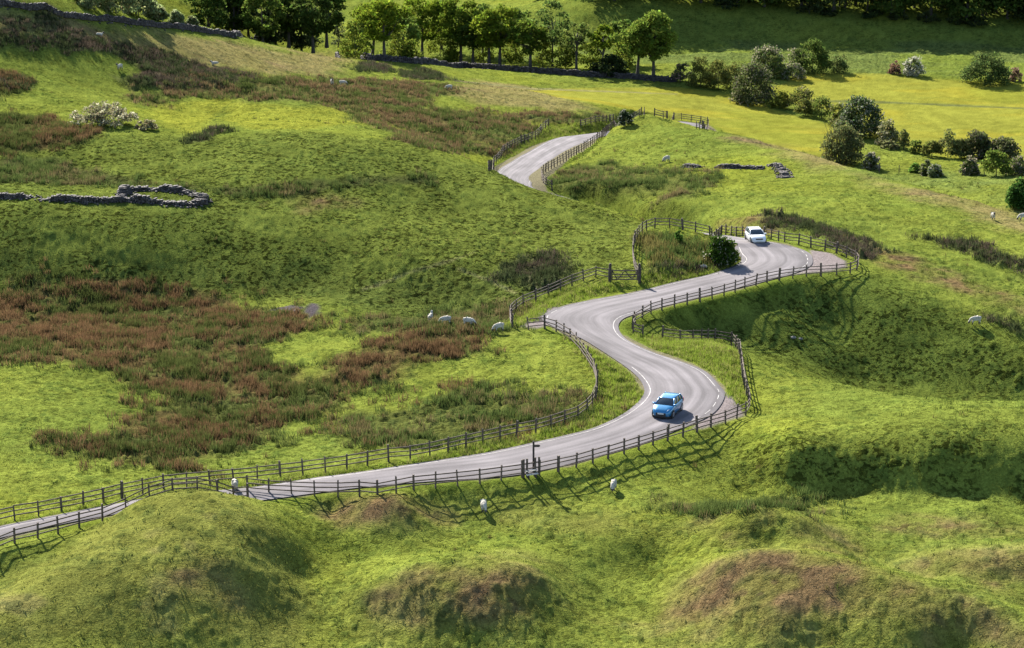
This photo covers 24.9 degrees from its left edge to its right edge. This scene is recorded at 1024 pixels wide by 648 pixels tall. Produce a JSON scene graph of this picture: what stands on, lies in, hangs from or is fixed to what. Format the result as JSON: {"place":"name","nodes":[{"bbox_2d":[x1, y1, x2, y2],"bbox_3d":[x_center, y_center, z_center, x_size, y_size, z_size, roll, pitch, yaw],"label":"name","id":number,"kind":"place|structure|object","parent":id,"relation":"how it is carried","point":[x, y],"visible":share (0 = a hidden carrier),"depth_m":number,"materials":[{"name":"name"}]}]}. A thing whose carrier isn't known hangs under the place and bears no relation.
{"place":"outdoors","nodes":[
{"label":"outdoors","id":0,"kind":"place"},
{"bbox_2d":[0,121,812,537],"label":"road","id":1,"kind":"structure","parent":0,"point":[592,323],"depth_m":198.69,"materials":[{"name":"grey asphalt"}]},
{"bbox_2d":[256,140,807,487],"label":"road markings","id":2,"kind":"object","parent":1,"relation":"on","point":[632,367],"visible":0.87,"depth_m":197.44,"materials":[{"name":"paint"}]},
{"bbox_2d":[652,392,683,418],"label":"car","id":3,"kind":"object","parent":1,"relation":"on","point":[668,405],"visible":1,"depth_m":188.84,"materials":[{"name":"blue paint"}]},
{"bbox_2d":[744,226,766,242],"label":"car","id":4,"kind":"object","parent":1,"relation":"on","point":[754,234],"visible":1,"depth_m":249.60,"materials":[{"name":"white paint"}]},
{"bbox_2d":[0,0,1023,647],"bbox_3d":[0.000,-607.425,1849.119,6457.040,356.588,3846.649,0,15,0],"label":"ground","id":5,"kind":"structure","parent":0,"point":[922,108],"depth_m":216.95,"materials":[{"name":"green plant"}]},
{"bbox_2d":[0,192,118,204],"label":"dry stone wall","id":6,"kind":"structure","parent":5,"relation":"on","point":[67,198],"depth_m":247.34,"materials":[{"name":"grey stone"}]},
{"bbox_2d":[76,0,116,9],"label":"willow bush","id":7,"kind":"object","parent":5,"relation":"on","point":[87,4],"visible":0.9,"depth_m":338.50,"materials":[{"name":"green plant"}]},
{"bbox_2d":[67,100,139,127],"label":"willow scrub","id":8,"kind":"object","parent":5,"relation":"on","point":[99,114],"visible":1,"depth_m":279.63,"materials":[{"name":"beige plant"}]},
{"bbox_2d":[96,0,144,13],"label":"willow bush","id":9,"kind":"object","parent":5,"relation":"on","point":[125,4],"visible":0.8,"depth_m":346.50,"materials":[{"name":"green plant"}]},
{"bbox_2d":[0,476,248,545],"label":"fence","id":10,"kind":"object","parent":5,"relation":"on","point":[125,498],"visible":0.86,"depth_m":164.40,"materials":[{"name":"brown wood"}]},
{"bbox_2d":[0,0,268,42],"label":"dry stone wall","id":11,"kind":"structure","parent":5,"relation":"on","point":[100,18],"depth_m":341.89,"materials":[{"name":"grey stone"}]},
{"bbox_2d":[119,0,160,15],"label":"willow bush","id":12,"kind":"object","parent":5,"relation":"on","point":[151,6],"visible":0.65,"depth_m":354.00,"materials":[{"name":"green plant"}]},
{"bbox_2d":[113,184,212,207],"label":"sheepfold","id":13,"kind":"object","parent":5,"relation":"on","point":[123,191],"visible":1,"depth_m":249.31,"materials":[{"name":"grey stone"}]},
{"bbox_2d":[0,446,388,520],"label":"fence","id":14,"kind":"object","parent":5,"relation":"on","point":[122,492],"visible":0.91,"depth_m":173.62,"materials":[{"name":"brown wood"}]},
{"bbox_2d":[183,0,229,29],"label":"sycamore tree","id":15,"kind":"object","parent":5,"relation":"on","point":[210,12],"visible":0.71,"depth_m":450.80,"materials":[{"name":"green plant"}]},
{"bbox_2d":[216,0,249,30],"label":"sycamore tree","id":16,"kind":"object","parent":5,"relation":"on","point":[233,21],"visible":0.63,"depth_m":460.02,"materials":[{"name":"green plant"}]},
{"bbox_2d":[0,67,499,471],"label":"brown rushes","id":17,"kind":"object","parent":5,"relation":"on","point":[89,335],"visible":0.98,"depth_m":210.46,"materials":[{"name":"brown plant"}]},
{"bbox_2d":[239,0,289,41],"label":"sycamore tree","id":18,"kind":"object","parent":5,"relation":"on","point":[269,25],"visible":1,"depth_m":451.49,"materials":[{"name":"green plant"}]},
{"bbox_2d":[257,0,292,44],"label":"dense tree","id":19,"kind":"object","parent":5,"relation":"on","point":[277,36],"visible":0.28,"depth_m":465.24,"materials":[{"name":"green plant"}]},
{"bbox_2d":[265,0,312,47],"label":"sycamore tree","id":20,"kind":"object","parent":5,"relation":"on","point":[287,24],"visible":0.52,"depth_m":458.97,"materials":[{"name":"green plant"}]},
{"bbox_2d":[279,7,323,50],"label":"dense tree","id":21,"kind":"object","parent":5,"relation":"on","point":[301,41],"visible":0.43,"depth_m":465.85,"materials":[{"name":"green plant"}]},
{"bbox_2d":[289,0,334,52],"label":"sycamore tree","id":22,"kind":"object","parent":5,"relation":"on","point":[306,15],"visible":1,"depth_m":450.79,"materials":[{"name":"green plant"}]},
{"bbox_2d":[0,246,637,479],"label":"scattered rushes","id":23,"kind":"object","parent":5,"relation":"on","point":[131,387],"visible":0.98,"depth_m":198.70,"materials":[{"name":"green plant"}]},
{"bbox_2d":[311,0,347,47],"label":"sycamore tree","id":24,"kind":"object","parent":5,"relation":"on","point":[337,18],"visible":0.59,"depth_m":459.28,"materials":[{"name":"green plant"}]},
{"bbox_2d":[337,20,372,57],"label":"sapling","id":25,"kind":"object","parent":5,"relation":"on","point":[352,35],"visible":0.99,"depth_m":419.55,"materials":[{"name":"green plant"}]},
{"bbox_2d":[345,18,375,58],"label":"sycamore tree","id":26,"kind":"object","parent":5,"relation":"on","point":[369,44],"visible":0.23,"depth_m":432.77,"materials":[{"name":"green plant"}]},
{"bbox_2d":[125,68,617,158],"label":"moorland rushes","id":27,"kind":"object","parent":5,"relation":"on","point":[358,95],"visible":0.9,"depth_m":344.05,"materials":[{"name":"brown plant"}]},
{"bbox_2d":[1,120,753,523],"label":"verge grass","id":28,"kind":"structure","parent":5,"relation":"on","point":[725,352],"depth_m":204.95,"materials":[{"name":"green plant"}]},
{"bbox_2d":[354,0,414,54],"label":"sycamore tree","id":29,"kind":"object","parent":5,"relation":"on","point":[390,13],"visible":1,"depth_m":419.84,"materials":[{"name":"green plant"}]},
{"bbox_2d":[246,459,522,497],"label":"fence","id":30,"kind":"object","parent":5,"relation":"on","point":[413,485],"visible":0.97,"depth_m":170.88,"materials":[{"name":"brown wood"}]},
{"bbox_2d":[379,23,408,55],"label":"sapling","id":31,"kind":"object","parent":5,"relation":"on","point":[393,47],"visible":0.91,"depth_m":425.16,"materials":[{"name":"green plant"}]},
{"bbox_2d":[382,13,421,47],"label":"sycamore tree","id":32,"kind":"object","parent":5,"relation":"on","point":[412,30],"visible":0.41,"depth_m":434.82,"materials":[{"name":"green plant"}]},
{"bbox_2d":[400,39,423,57],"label":"sapling","id":33,"kind":"object","parent":5,"relation":"on","point":[408,48],"visible":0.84,"depth_m":423.90,"materials":[{"name":"green plant"}]},
{"bbox_2d":[397,0,453,56],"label":"sycamore tree","id":34,"kind":"object","parent":5,"relation":"on","point":[427,9],"visible":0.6,"depth_m":462.56,"materials":[{"name":"green plant"}]},
{"bbox_2d":[0,152,856,522],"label":"green rushes","id":35,"kind":"object","parent":5,"relation":"on","point":[704,508],"visible":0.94,"depth_m":215.06,"materials":[{"name":"green plant"}]},
{"bbox_2d":[423,26,452,56],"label":"sapling","id":36,"kind":"object","parent":5,"relation":"on","point":[432,44],"visible":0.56,"depth_m":469.38,"materials":[{"name":"green plant"}]},
{"bbox_2d":[442,39,458,62],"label":"sapling","id":37,"kind":"object","parent":5,"relation":"on","point":[451,53],"visible":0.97,"depth_m":459.79,"materials":[{"name":"green plant"}]},
{"bbox_2d":[435,0,481,61],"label":"sycamore tree","id":38,"kind":"object","parent":5,"relation":"on","point":[448,14],"visible":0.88,"depth_m":456.09,"materials":[{"name":"green plant"}]},
{"bbox_2d":[450,15,482,62],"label":"sycamore tree","id":39,"kind":"object","parent":5,"relation":"on","point":[466,39],"visible":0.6,"depth_m":454.79,"materials":[{"name":"green plant"}]},
{"bbox_2d":[469,8,505,63],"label":"sycamore tree","id":40,"kind":"object","parent":5,"relation":"on","point":[478,25],"visible":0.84,"depth_m":448.83,"materials":[{"name":"green plant"}]},
{"bbox_2d":[387,315,597,461],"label":"fence","id":41,"kind":"object","parent":5,"relation":"on","point":[550,416],"visible":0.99,"depth_m":186.11,"materials":[{"name":"brown wood"}]},
{"bbox_2d":[474,3,521,64],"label":"sycamore tree","id":42,"kind":"object","parent":5,"relation":"on","point":[509,13],"visible":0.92,"depth_m":447.12,"materials":[{"name":"green plant"}]},
{"bbox_2d":[335,52,676,81],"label":"dry stone wall","id":43,"kind":"structure","parent":5,"relation":"on","point":[475,65],"depth_m":432.24,"materials":[{"name":"grey stone"}]},
{"bbox_2d":[495,41,526,65],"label":"sapling","id":44,"kind":"object","parent":5,"relation":"on","point":[508,56],"visible":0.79,"depth_m":452.31,"materials":[{"name":"green plant"}]},
{"bbox_2d":[0,7,1023,334],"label":"heather","id":45,"kind":"object","parent":5,"relation":"on","point":[166,67],"visible":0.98,"depth_m":302.64,"materials":[{"name":"brown plant"}]},
{"bbox_2d":[2,0,1022,645],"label":"rush tufts","id":46,"kind":"object","parent":5,"relation":"on","point":[652,338],"visible":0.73,"depth_m":239.84,"materials":[{"name":"green plant"}]},
{"bbox_2d":[488,118,548,170],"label":"fence","id":47,"kind":"object","parent":5,"relation":"on","point":[490,165],"visible":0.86,"depth_m":337.27,"materials":[{"name":"brown wood"}]},
{"bbox_2d":[506,19,549,66],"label":"sycamore tree","id":48,"kind":"object","parent":5,"relation":"on","point":[528,32],"visible":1,"depth_m":442.80,"materials":[{"name":"green plant"}]},
{"bbox_2d":[523,456,539,478],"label":"stile","id":49,"kind":"object","parent":5,"relation":"on","point":[526,470],"visible":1,"depth_m":174.59,"materials":[{"name":"grey wood"}]},
{"bbox_2d":[528,34,555,66],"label":"sapling","id":50,"kind":"object","parent":5,"relation":"on","point":[540,58],"visible":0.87,"depth_m":448.09,"materials":[{"name":"green plant"}]},
{"bbox_2d":[526,0,570,66],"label":"ash tree","id":51,"kind":"object","parent":5,"relation":"on","point":[555,34],"visible":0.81,"depth_m":447.08,"materials":[{"name":"green plant"}]},
{"bbox_2d":[509,266,608,326],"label":"fence","id":52,"kind":"object","parent":5,"relation":"on","point":[536,296],"visible":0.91,"depth_m":228.93,"materials":[{"name":"brown wood"}]},
{"bbox_2d":[550,36,582,67],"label":"sapling","id":53,"kind":"object","parent":5,"relation":"on","point":[569,59],"visible":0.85,"depth_m":444.83,"materials":[{"name":"green plant"}]},
{"bbox_2d":[559,22,590,69],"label":"ash tree","id":54,"kind":"object","parent":5,"relation":"on","point":[570,41],"visible":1,"depth_m":436.97,"materials":[{"name":"green plant"}]},
{"bbox_2d":[578,37,601,68],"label":"sapling","id":55,"kind":"object","parent":5,"relation":"on","point":[591,51],"visible":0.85,"depth_m":444.21,"materials":[{"name":"green plant"}]},
{"bbox_2d":[541,107,644,190],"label":"fence","id":56,"kind":"object","parent":5,"relation":"on","point":[605,130],"visible":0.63,"depth_m":336.06,"materials":[{"name":"brown wood"}]},
{"bbox_2d":[587,24,614,63],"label":"tree","id":57,"kind":"object","parent":5,"relation":"on","point":[599,40],"visible":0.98,"depth_m":436.17,"materials":[{"name":"green plant"}]},
{"bbox_2d":[539,424,669,474],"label":"fence","id":58,"kind":"object","parent":5,"relation":"on","point":[608,450],"visible":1,"depth_m":178.57,"materials":[{"name":"brown wood"}]},
{"bbox_2d":[588,54,630,77],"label":"dark bush","id":59,"kind":"object","parent":5,"relation":"on","point":[611,60],"visible":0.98,"depth_m":433.53,"materials":[{"name":"green plant"}]},
{"bbox_2d":[607,19,630,58],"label":"sycamore tree","id":60,"kind":"object","parent":5,"relation":"on","point":[616,26],"visible":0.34,"depth_m":451.78,"materials":[{"name":"green plant"}]},
{"bbox_2d":[610,38,636,68],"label":"sapling","id":61,"kind":"object","parent":5,"relation":"on","point":[624,56],"visible":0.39,"depth_m":443.68,"materials":[{"name":"green plant"}]},
{"bbox_2d":[609,18,666,73],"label":"sycamore tree","id":62,"kind":"object","parent":5,"relation":"on","point":[628,46],"visible":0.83,"depth_m":432.47,"materials":[{"name":"green plant"}]},
{"bbox_2d":[622,9,678,74],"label":"sycamore tree","id":63,"kind":"object","parent":5,"relation":"on","point":[662,30],"visible":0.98,"depth_m":430.14,"materials":[{"name":"green plant"}]},
{"bbox_2d":[671,62,692,81],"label":"hawthorn","id":64,"kind":"object","parent":5,"relation":"on","point":[679,75],"visible":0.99,"depth_m":427.69,"materials":[{"name":"green plant"}]},
{"bbox_2d":[629,226,740,273],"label":"bracken","id":65,"kind":"object","parent":5,"relation":"on","point":[693,254],"visible":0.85,"depth_m":241.36,"materials":[{"name":"plant"}]},
{"bbox_2d":[632,217,744,273],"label":"fence","id":66,"kind":"object","parent":5,"relation":"on","point":[719,229],"visible":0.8,"depth_m":250.26,"materials":[{"name":"brown wood"}]},
{"bbox_2d":[609,263,640,283],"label":"gate","id":67,"kind":"structure","parent":66,"relation":"attached to","point":[638,272],"depth_m":231.75,"materials":[{"name":"brown wood"}]},
{"bbox_2d":[684,55,717,87],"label":"thorn bush","id":68,"kind":"object","parent":5,"relation":"on","point":[700,68],"visible":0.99,"depth_m":422.71,"materials":[{"name":"green plant"}]},
{"bbox_2d":[661,325,750,439],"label":"fence","id":69,"kind":"object","parent":5,"relation":"on","point":[737,342],"visible":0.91,"depth_m":195.90,"materials":[{"name":"brown wood"}]},
{"bbox_2d":[631,268,780,334],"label":"fence","id":70,"kind":"object","parent":5,"relation":"on","point":[634,319],"visible":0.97,"depth_m":225.84,"materials":[{"name":"brown wood"}]},
{"bbox_2d":[703,59,733,88],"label":"thorn bush","id":71,"kind":"object","parent":5,"relation":"on","point":[725,78],"visible":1,"depth_m":421.35,"materials":[{"name":"green plant"}]},
{"bbox_2d":[702,234,741,266],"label":"round bush","id":72,"kind":"object","parent":5,"relation":"on","point":[724,252],"visible":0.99,"depth_m":239.18,"materials":[{"name":"green plant"}]},
{"bbox_2d":[714,163,764,169],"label":"dry stone wall","id":73,"kind":"structure","parent":5,"relation":"on","point":[732,166],"depth_m":305.51,"materials":[{"name":"grey stone"}]},
{"bbox_2d":[728,60,778,106],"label":"hawthorn","id":74,"kind":"object","parent":5,"relation":"on","point":[764,91],"visible":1,"depth_m":408.24,"materials":[{"name":"green plant"}]},
{"bbox_2d":[750,43,784,76],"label":"hawthorn","id":75,"kind":"object","parent":5,"relation":"on","point":[763,55],"visible":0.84,"depth_m":435.39,"materials":[{"name":"green plant"}]},
{"bbox_2d":[769,90,790,109],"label":"shrub","id":76,"kind":"object","parent":5,"relation":"on","point":[779,100],"visible":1,"depth_m":405.13,"materials":[{"name":"green plant"}]},
{"bbox_2d":[766,162,794,177],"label":"dry stone wall","id":77,"kind":"structure","parent":5,"relation":"on","point":[779,167],"depth_m":302.91,"materials":[{"name":"grey stone"}]},
{"bbox_2d":[778,62,806,79],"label":"hawthorn","id":78,"kind":"object","parent":5,"relation":"on","point":[788,72],"visible":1,"depth_m":433.27,"materials":[{"name":"green plant"}]},
{"bbox_2d":[783,85,814,107],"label":"thorn tree","id":79,"kind":"object","parent":5,"relation":"on","point":[796,97],"visible":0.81,"depth_m":404.20,"materials":[{"name":"green plant"}]},
{"bbox_2d":[793,98,813,115],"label":"shrub","id":80,"kind":"object","parent":5,"relation":"on","point":[803,108],"visible":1,"depth_m":397.85,"materials":[{"name":"green plant"}]},
{"bbox_2d":[763,226,858,278],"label":"fence","id":81,"kind":"object","parent":5,"relation":"on","point":[825,247],"visible":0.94,"depth_m":244.71,"materials":[{"name":"brown wood"}]},
{"bbox_2d":[792,37,832,73],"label":"bush","id":82,"kind":"object","parent":5,"relation":"on","point":[822,57],"visible":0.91,"depth_m":440.22,"materials":[{"name":"green plant"}]},
{"bbox_2d":[810,95,834,118],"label":"thorn tree","id":83,"kind":"object","parent":5,"relation":"on","point":[821,101],"visible":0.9,"depth_m":395.70,"materials":[{"name":"green plant"}]},
{"bbox_2d":[801,0,869,11],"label":"woodland tree","id":84,"kind":"object","parent":5,"relation":"on","point":[826,2],"visible":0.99,"depth_m":490.62,"materials":[{"name":"green plant"}]},
{"bbox_2d":[826,102,845,124],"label":"shrub","id":85,"kind":"object","parent":5,"relation":"on","point":[838,108],"visible":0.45,"depth_m":390.14,"materials":[{"name":"green plant"}]},
{"bbox_2d":[828,54,849,73],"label":"bush","id":86,"kind":"object","parent":5,"relation":"on","point":[839,63],"visible":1,"depth_m":441.39,"materials":[{"name":"green plant"}]},
{"bbox_2d":[819,116,866,164],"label":"twiggy bush","id":87,"kind":"object","parent":5,"relation":"on","point":[845,149],"visible":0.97,"depth_m":355.54,"materials":[{"name":"green plant"}]},
{"bbox_2d":[835,95,885,137],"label":"hawthorn","id":88,"kind":"object","parent":5,"relation":"on","point":[859,112],"visible":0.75,"depth_m":378.43,"materials":[{"name":"green plant"}]},
{"bbox_2d":[861,152,880,169],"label":"hawthorn","id":89,"kind":"object","parent":5,"relation":"on","point":[872,162],"visible":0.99,"depth_m":351.02,"materials":[{"name":"green plant"}]},
{"bbox_2d":[874,118,899,144],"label":"shrub","id":90,"kind":"object","parent":5,"relation":"on","point":[890,132],"visible":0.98,"depth_m":371.75,"materials":[{"name":"green plant"}]},
{"bbox_2d":[864,0,915,15],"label":"woodland tree","id":91,"kind":"object","parent":5,"relation":"on","point":[900,5],"visible":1,"depth_m":488.59,"materials":[{"name":"green plant"}]},
{"bbox_2d":[902,56,926,76],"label":"hawthorn","id":92,"kind":"object","parent":5,"relation":"on","point":[917,67],"visible":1,"depth_m":439.24,"materials":[{"name":"white plant"}]},
{"bbox_2d":[904,0,954,15],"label":"woodland tree","id":93,"kind":"object","parent":5,"relation":"on","point":[934,3],"visible":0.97,"depth_m":487.98,"materials":[{"name":"green plant"}]},
{"bbox_2d":[920,140,942,155],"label":"shrub","id":94,"kind":"object","parent":5,"relation":"on","point":[933,146],"visible":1,"depth_m":361.17,"materials":[{"name":"green plant"}]},
{"bbox_2d":[938,128,955,156],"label":"thorn tree","id":95,"kind":"object","parent":5,"relation":"on","point":[949,140],"visible":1,"depth_m":360.52,"materials":[{"name":"green plant"}]},
{"bbox_2d":[949,138,973,157],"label":"shrub","id":96,"kind":"object","parent":5,"relation":"on","point":[960,144],"visible":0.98,"depth_m":359.67,"materials":[{"name":"green plant"}]},
{"bbox_2d":[938,0,996,20],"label":"woodland tree","id":97,"kind":"object","parent":5,"relation":"on","point":[969,9],"visible":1,"depth_m":486.05,"materials":[{"name":"green plant"}]},
{"bbox_2d":[958,155,980,174],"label":"hawthorn","id":98,"kind":"object","parent":5,"relation":"on","point":[969,165],"visible":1,"depth_m":342.55,"materials":[{"name":"green plant"}]},
{"bbox_2d":[960,128,991,159],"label":"hawthorn","id":99,"kind":"object","parent":5,"relation":"on","point":[979,141],"visible":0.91,"depth_m":359.38,"materials":[{"name":"green plant"}]},
{"bbox_2d":[957,51,1012,86],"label":"hawthorn","id":100,"kind":"object","parent":5,"relation":"on","point":[999,71],"visible":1,"depth_m":431.14,"materials":[{"name":"green plant"}]},
{"bbox_2d":[979,148,1014,175],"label":"thorn tree","id":101,"kind":"object","parent":5,"relation":"on","point":[994,162],"visible":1,"depth_m":338.38,"materials":[{"name":"green plant"}]},
{"bbox_2d":[981,0,1023,18],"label":"woodland tree","id":102,"kind":"object","parent":5,"relation":"on","point":[1006,3],"visible":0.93,"depth_m":485.69,"materials":[{"name":"green plant"}]},
{"bbox_2d":[987,135,1021,162],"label":"hawthorn","id":103,"kind":"object","parent":5,"relation":"on","point":[1005,145],"visible":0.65,"depth_m":357.06,"materials":[{"name":"green plant"}]},
{"bbox_2d":[1005,177,1023,208],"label":"tree","id":104,"kind":"object","parent":5,"relation":"on","point":[1014,197],"visible":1,"depth_m":308.27,"materials":[{"name":"green plant"}]},
{"bbox_2d":[1007,154,1023,174],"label":"hawthorn","id":105,"kind":"object","parent":5,"relation":"on","point":[1018,168],"visible":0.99,"depth_m":339.38,"materials":[{"name":"green plant"}]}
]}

